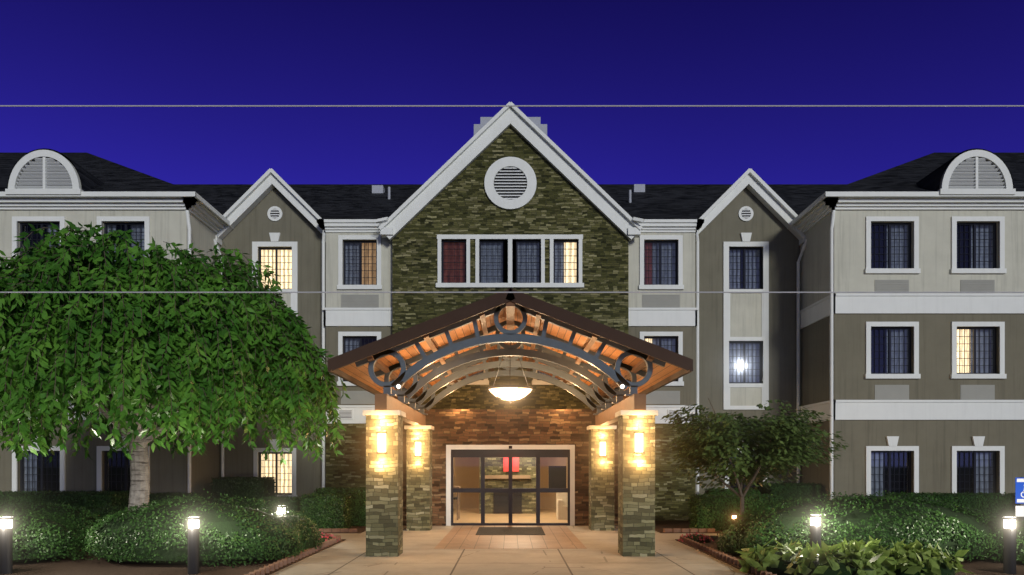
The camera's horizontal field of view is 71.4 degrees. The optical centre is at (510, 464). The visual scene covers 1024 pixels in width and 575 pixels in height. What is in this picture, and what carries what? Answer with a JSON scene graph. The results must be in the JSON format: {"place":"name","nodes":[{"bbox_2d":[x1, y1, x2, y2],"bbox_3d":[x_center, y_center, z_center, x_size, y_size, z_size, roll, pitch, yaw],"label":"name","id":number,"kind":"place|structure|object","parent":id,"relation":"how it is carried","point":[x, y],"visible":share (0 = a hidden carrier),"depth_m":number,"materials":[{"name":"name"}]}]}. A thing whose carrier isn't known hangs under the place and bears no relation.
{"place":"outdoors","nodes":[
{"label":"outdoors","id":0,"kind":"place"},
{"bbox_2d":[0,105,1023,292],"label":"overhead cables","id":1,"kind":"object","parent":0,"point":[511,106],"visible":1,"depth_m":6.00,"materials":[{"name":"grey metal"}]},
{"bbox_2d":[0,0,1023,183],"label":"sky","id":2,"kind":"structure","parent":0,"point":[53,52],"materials":[{"name":"blue"}]},
{"label":"ground surface","id":3,"kind":"structure","parent":0,"visible":0},
{"bbox_2d":[271,525,749,574],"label":"entrance paving","id":4,"kind":"structure","parent":3,"relation":"on","point":[510,550],"depth_m":13.31,"materials":[{"name":"concrete"}]},
{"bbox_2d":[328,288,692,556],"bbox_3d":[0.000,-0.748,17.195,6.720,4.996,8.210,0,0,0],"label":"porte cochere","id":5,"kind":"object","parent":4,"relation":"on","point":[509,333],"visible":1,"depth_m":13.60,"materials":[{"name":"wood"}]},
{"bbox_2d":[446,445,574,525],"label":"entrance door","id":6,"kind":"structure","parent":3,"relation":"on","point":[510,484],"depth_m":24.20,"materials":[{"name":"clear glass"}]},
{"bbox_2d":[0,126,1023,525],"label":"hotel walls","id":7,"kind":"structure","parent":3,"relation":"on","point":[462,204],"depth_m":21.30,"materials":[{"name":"grey paint"}]},
{"bbox_2d":[20,223,996,496],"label":"windows","id":8,"kind":"structure","parent":7,"relation":"in","point":[892,345],"depth_m":20.20,"materials":[{"name":"black glass"}]},
{"bbox_2d":[0,102,1023,502],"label":"building trim","id":9,"kind":"structure","parent":7,"relation":"attached to","point":[510,182],"depth_m":21.02,"materials":[{"name":"white paint"}]},
{"bbox_2d":[0,117,1023,228],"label":"roof","id":10,"kind":"structure","parent":7,"relation":"on","point":[918,177],"depth_m":25.33,"materials":[{"name":"black"}]},
{"bbox_2d":[0,521,1023,574],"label":"planting beds","id":11,"kind":"object","parent":3,"relation":"on","point":[102,566],"visible":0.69,"depth_m":11.98,"materials":[{"name":"soil"}]},
{"bbox_2d":[0,517,12,573],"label":"bollard light","id":12,"kind":"object","parent":11,"relation":"on","point":[6,545],"visible":1,"depth_m":11.04,"materials":[{"name":"metal"}]},
{"bbox_2d":[0,220,349,512],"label":"weeping cherry tree","id":13,"kind":"object","parent":11,"relation":"on","point":[183,363],"visible":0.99,"depth_m":12.13,"materials":[{"name":"green plant"}]},
{"bbox_2d":[187,517,199,573],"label":"bollard light","id":14,"kind":"object","parent":11,"relation":"on","point":[193,546],"visible":1,"depth_m":11.03,"materials":[{"name":"metal"}]},
{"bbox_2d":[276,505,285,515],"bbox_3d":[-4.570,1.285,14.200,0.184,0.930,0.184,0,0,0],"label":"bollard light","id":15,"kind":"object","parent":11,"relation":"on","point":[280,512],"visible":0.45,"depth_m":14.13,"materials":[{"name":"metal"}]},
{"bbox_2d":[0,476,1023,574],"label":"shrubs and hedges","id":16,"kind":"object","parent":11,"relation":"on","point":[892,533],"visible":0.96,"depth_m":12.28,"materials":[{"name":"green plant"}]},
{"bbox_2d":[660,398,847,520],"bbox_3d":[5.069,0.229,14.868,3.566,3.108,3.564,0,0,0],"label":"dogwood tree","id":17,"kind":"object","parent":11,"relation":"on","point":[726,439],"visible":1,"depth_m":14.11,"materials":[{"name":"green plant"}]},
{"bbox_2d":[809,514,821,547],"bbox_3d":[4.970,1.285,11.600,0.184,0.930,0.184,0,0,0],"label":"bollard light","id":18,"kind":"object","parent":11,"relation":"on","point":[815,528],"visible":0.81,"depth_m":11.53,"materials":[{"name":"metal"}]},
{"bbox_2d":[1003,517,1016,573],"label":"bollard light","id":19,"kind":"object","parent":11,"relation":"on","point":[1009,543],"visible":1,"depth_m":11.03,"materials":[{"name":"metal"}]},
{"bbox_2d":[1015,477,1023,520],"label":"accessible parking sign","id":20,"kind":"object","parent":11,"relation":"on","point":[1019,493],"visible":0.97,"depth_m":12.56,"materials":[{"name":"metal"}]}
]}

